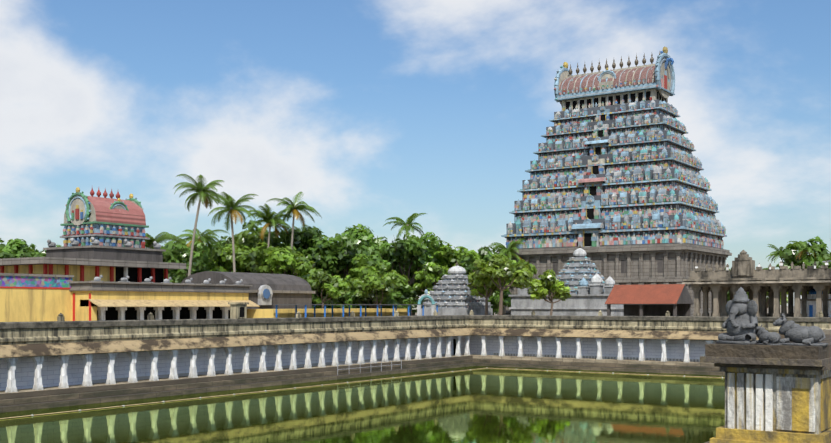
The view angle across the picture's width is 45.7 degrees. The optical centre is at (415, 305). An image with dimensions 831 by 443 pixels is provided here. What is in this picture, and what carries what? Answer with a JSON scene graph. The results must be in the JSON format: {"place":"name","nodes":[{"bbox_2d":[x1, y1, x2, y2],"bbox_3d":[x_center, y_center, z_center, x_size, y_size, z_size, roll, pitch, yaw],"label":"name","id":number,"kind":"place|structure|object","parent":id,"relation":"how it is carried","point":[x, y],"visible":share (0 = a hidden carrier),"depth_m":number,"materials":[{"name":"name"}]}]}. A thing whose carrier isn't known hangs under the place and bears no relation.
{"place":"outdoors","nodes":[
{"label":"outdoors","id":0,"kind":"place"},
{"bbox_2d":[0,366,724,442],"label":"water","id":1,"kind":"structure","parent":0,"point":[506,405],"depth_m":54.41,"materials":[{"name":"green liquid"}]},
{"bbox_2d":[0,367,724,418],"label":"steps","id":2,"kind":"structure","parent":1,"relation":"on","point":[327,384],"depth_m":71.33,"materials":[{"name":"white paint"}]},
{"bbox_2d":[0,302,830,412],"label":"tank wall","id":3,"kind":"structure","parent":1,"relation":"in","point":[60,362],"depth_m":78.39,"materials":[{"name":"stone"}]},
{"bbox_2d":[337,360,401,374],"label":"step railing","id":4,"kind":"object","parent":3,"relation":"on","point":[371,366],"visible":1,"depth_m":84.44,"materials":[{"name":"grey metal"}]},
{"bbox_2d":[700,329,830,442],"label":"pedestal","id":5,"kind":"object","parent":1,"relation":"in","point":[778,394],"visible":0.92,"depth_m":14.03,"materials":[{"name":"paint"}]},
{"bbox_2d":[716,287,762,344],"bbox_3d":[4.785,0.148,14.491,0.473,0.836,0.622,0,0,-29],"label":"ganesha statue","id":6,"kind":"object","parent":5,"relation":"on","point":[740,324],"visible":1,"depth_m":14.37,"materials":[{"name":"stone"}]},
{"bbox_2d":[754,323,781,345],"bbox_3d":[5.058,0.412,14.180,0.248,0.308,0.486,0,0,-26],"label":"animal statue","id":7,"kind":"object","parent":5,"relation":"on","point":[765,336],"visible":0.9,"depth_m":14.10,"materials":[{"name":"stone"}]},
{"bbox_2d":[773,313,827,345],"bbox_3d":[5.468,0.339,14.019,0.729,0.454,0.383,0,0,34],"label":"nandi statue","id":8,"kind":"object","parent":5,"relation":"on","point":[791,331],"visible":1,"depth_m":13.92,"materials":[{"name":"stone"}]},
{"bbox_2d":[0,0,830,305],"label":"sky","id":9,"kind":"structure","parent":0,"point":[374,111],"materials":[{"name":"blue"}]},
{"bbox_2d":[409,306,787,316],"bbox_3d":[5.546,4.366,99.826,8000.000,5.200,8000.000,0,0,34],"label":"ground","id":10,"kind":"structure","parent":0,"point":[728,316],"depth_m":266.52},
{"bbox_2d":[145,232,184,260],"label":"palm","id":11,"kind":"object","parent":10,"relation":"on","point":[165,236],"visible":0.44,"depth_m":108.22,"materials":[{"name":"green plant"}]},
{"bbox_2d":[172,228,227,256],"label":"palm","id":12,"kind":"object","parent":10,"relation":"on","point":[206,237],"visible":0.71,"depth_m":131.83,"materials":[{"name":"green plant"}]},
{"bbox_2d":[173,174,230,275],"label":"palm","id":13,"kind":"object","parent":10,"relation":"on","point":[204,194],"visible":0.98,"depth_m":119.04,"materials":[{"name":"green plant"}]},
{"bbox_2d":[0,187,439,321],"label":"temple building","id":14,"kind":"structure","parent":10,"relation":"on","point":[103,263],"depth_m":91.09,"materials":[{"name":"yellow paint"}]},
{"bbox_2d":[208,192,259,271],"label":"palm","id":15,"kind":"object","parent":10,"relation":"on","point":[232,210],"visible":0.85,"depth_m":124.83,"materials":[{"name":"green plant"}]},
{"bbox_2d":[247,204,292,247],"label":"palm","id":16,"kind":"object","parent":10,"relation":"on","point":[268,219],"visible":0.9,"depth_m":134.53,"materials":[{"name":"green plant"}]},
{"bbox_2d":[266,192,321,249],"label":"palm","id":17,"kind":"object","parent":10,"relation":"on","point":[292,208],"visible":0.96,"depth_m":134.08,"materials":[{"name":"green plant"}]},
{"bbox_2d":[280,224,323,243],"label":"palm","id":18,"kind":"object","parent":10,"relation":"on","point":[295,228],"visible":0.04,"depth_m":142.98,"materials":[{"name":"green plant"}]},
{"bbox_2d":[160,220,536,315],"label":"trees","id":19,"kind":"object","parent":10,"relation":"on","point":[361,252],"visible":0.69,"depth_m":136.44,"materials":[{"name":"green plant"}]},
{"bbox_2d":[212,240,511,315],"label":"trees","id":20,"kind":"object","parent":10,"relation":"on","point":[407,295],"visible":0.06,"depth_m":130.05,"materials":[{"name":"green plant"}]},
{"bbox_2d":[383,213,426,315],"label":"palm","id":21,"kind":"object","parent":10,"relation":"on","point":[407,226],"visible":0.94,"depth_m":149.03,"materials":[{"name":"green plant"}]},
{"bbox_2d":[0,236,830,301],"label":"distant trees","id":22,"kind":"object","parent":10,"relation":"on","point":[15,248],"depth_m":199.11,"materials":[{"name":"green plant"}]},
{"bbox_2d":[489,238,525,314],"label":"palm","id":23,"kind":"object","parent":10,"relation":"on","point":[511,248],"visible":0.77,"depth_m":156.22,"materials":[{"name":"green plant"}]},
{"bbox_2d":[417,245,623,315],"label":"small shrines","id":24,"kind":"object","parent":10,"relation":"on","point":[590,290],"visible":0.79,"depth_m":122.30,"materials":[{"name":"grey paint"}]},
{"bbox_2d":[308,255,828,314],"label":"trees","id":25,"kind":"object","parent":10,"relation":"on","point":[492,275],"visible":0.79,"depth_m":118.21,"materials":[{"name":"green plant"}]},
{"bbox_2d":[497,46,731,315],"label":"temple tower","id":26,"kind":"structure","parent":10,"relation":"on","point":[616,187],"depth_m":152.53,"materials":[{"name":"stone"}]},
{"bbox_2d":[605,284,692,315],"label":"red-roofed shed","id":27,"kind":"structure","parent":10,"relation":"on","point":[655,300],"depth_m":109.39,"materials":[{"name":"tile"}]},
{"bbox_2d":[682,250,830,316],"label":"pillared hall","id":28,"kind":"structure","parent":10,"relation":"on","point":[758,283],"depth_m":93.89,"materials":[{"name":"stone"}]},
{"bbox_2d":[766,244,789,262],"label":"palm","id":29,"kind":"object","parent":10,"relation":"on","point":[775,252],"visible":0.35,"depth_m":212.91,"materials":[{"name":"green plant"}]},
{"bbox_2d":[787,241,824,268],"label":"palm","id":30,"kind":"object","parent":10,"relation":"on","point":[808,250],"visible":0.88,"depth_m":200.01,"materials":[{"name":"green plant"}]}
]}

